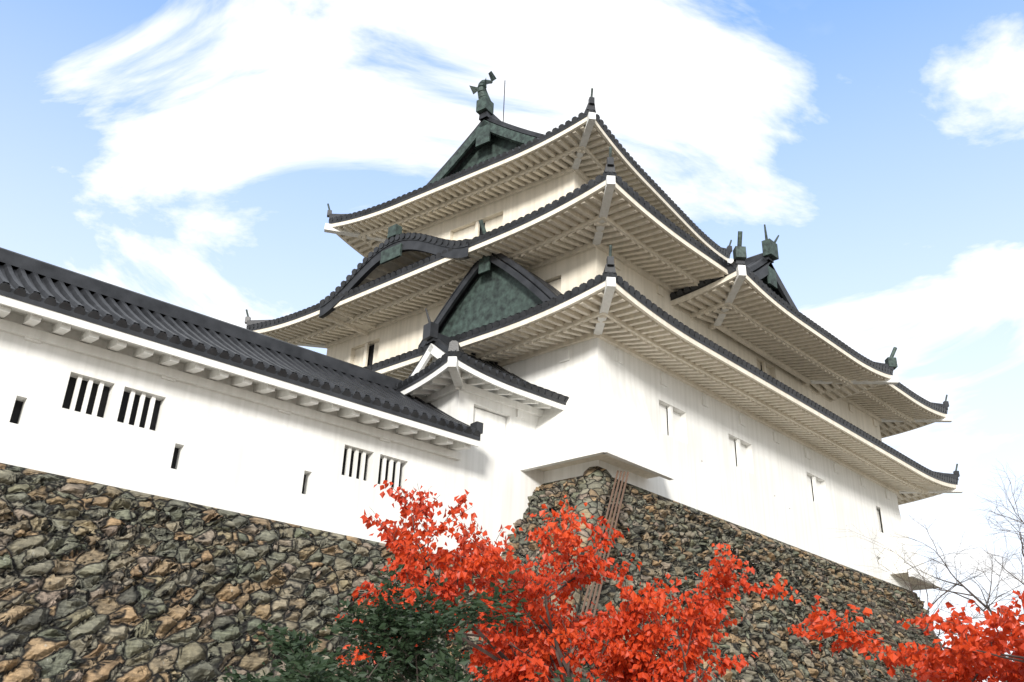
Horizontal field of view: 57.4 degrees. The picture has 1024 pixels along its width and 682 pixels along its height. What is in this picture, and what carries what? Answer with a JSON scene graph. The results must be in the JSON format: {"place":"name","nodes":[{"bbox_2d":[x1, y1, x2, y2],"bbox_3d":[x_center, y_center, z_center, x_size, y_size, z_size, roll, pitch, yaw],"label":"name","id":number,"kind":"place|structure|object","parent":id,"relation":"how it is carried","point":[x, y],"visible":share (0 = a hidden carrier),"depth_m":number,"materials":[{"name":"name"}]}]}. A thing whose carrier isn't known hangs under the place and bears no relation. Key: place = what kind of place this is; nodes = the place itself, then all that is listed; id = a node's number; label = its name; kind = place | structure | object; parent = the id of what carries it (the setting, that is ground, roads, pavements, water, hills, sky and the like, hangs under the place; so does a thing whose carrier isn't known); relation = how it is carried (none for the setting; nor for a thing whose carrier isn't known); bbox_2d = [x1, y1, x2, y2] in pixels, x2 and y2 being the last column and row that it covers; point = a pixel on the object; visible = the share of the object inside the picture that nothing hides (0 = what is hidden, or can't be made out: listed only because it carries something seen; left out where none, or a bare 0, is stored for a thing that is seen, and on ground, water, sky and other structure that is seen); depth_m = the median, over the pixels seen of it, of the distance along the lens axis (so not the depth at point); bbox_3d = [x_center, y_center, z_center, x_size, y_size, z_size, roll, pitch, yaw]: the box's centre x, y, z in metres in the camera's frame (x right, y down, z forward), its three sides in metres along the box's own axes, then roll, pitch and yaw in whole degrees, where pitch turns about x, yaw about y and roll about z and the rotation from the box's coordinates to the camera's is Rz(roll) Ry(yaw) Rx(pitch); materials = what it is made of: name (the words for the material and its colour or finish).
{"place":"outdoors","nodes":[
{"label":"outdoors","id":0,"kind":"place"},
{"bbox_2d":[0,247,568,556],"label":"castle wall","id":1,"kind":"structure","parent":0,"point":[104,383],"depth_m":22.14,"materials":[{"name":"white paint"}]},
{"bbox_2d":[0,0,1023,681],"label":"sky","id":2,"kind":"structure","parent":0,"point":[192,155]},
{"label":"ground","id":3,"kind":"structure","parent":0,"visible":0},
{"bbox_2d":[0,463,495,681],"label":"stone wall","id":4,"kind":"structure","parent":3,"relation":"on","point":[99,582],"depth_m":18.87,"materials":[{"name":"grey stone"}]},
{"bbox_2d":[211,557,599,681],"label":"green shrub","id":5,"kind":"object","parent":3,"relation":"on","point":[401,631],"visible":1,"depth_m":6.69,"materials":[{"name":"green plant"}]},
{"bbox_2d":[461,474,594,681],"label":"stone base wall","id":6,"kind":"structure","parent":3,"relation":"on","point":[550,495],"depth_m":25.95,"materials":[{"name":"grey stone"}]},
{"bbox_2d":[335,479,798,681],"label":"red tree","id":7,"kind":"object","parent":3,"relation":"on","point":[507,656],"visible":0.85,"depth_m":10.05,"materials":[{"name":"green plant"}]},
{"bbox_2d":[530,466,611,667],"bbox_3d":[0.947,7.006,21.971,0.840,10.291,7.179,-10,-28,23],"label":"stone wall corner","id":8,"kind":"object","parent":3,"relation":"on","point":[593,489],"visible":0.3,"depth_m":25.13,"materials":[{"name":"grey stone"}]},
{"bbox_2d":[566,470,628,676],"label":"drain pipes","id":9,"kind":"object","parent":8,"relation":"attached to","point":[593,583],"visible":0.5,"depth_m":24.30,"materials":[{"name":"orange metal"}]},
{"bbox_2d":[567,476,943,681],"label":"stone base wall","id":10,"kind":"structure","parent":3,"relation":"on","point":[663,536],"depth_m":29.41,"materials":[{"name":"grey stone"}]},
{"bbox_2d":[245,147,963,590],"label":"keep","id":11,"kind":"structure","parent":10,"relation":"on","point":[569,295],"depth_m":31.13,"materials":[{"name":"white paint"}]},
{"bbox_2d":[324,71,733,262],"bbox_3d":[0.959,-5.906,40.759,13.186,11.250,11.966,-16,-31,32],"label":"keep top","id":12,"kind":"object","parent":11,"relation":"on","point":[493,172],"visible":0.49,"depth_m":36.08,"materials":[{"name":"white paint"}]},
{"bbox_2d":[670,224,898,401],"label":"roof","id":13,"kind":"structure","parent":11,"relation":"attached to","point":[748,302],"depth_m":34.61,"materials":[{"name":"white wood"}]},
{"bbox_2d":[787,590,1023,681],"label":"red tree","id":14,"kind":"object","parent":3,"relation":"on","point":[972,656],"visible":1,"depth_m":10.41,"materials":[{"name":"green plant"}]},
{"bbox_2d":[814,460,1023,681],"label":"bare tree","id":15,"kind":"object","parent":3,"relation":"on","point":[986,606],"visible":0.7,"depth_m":27.49,"materials":[{"name":"brown plant"}]}
]}

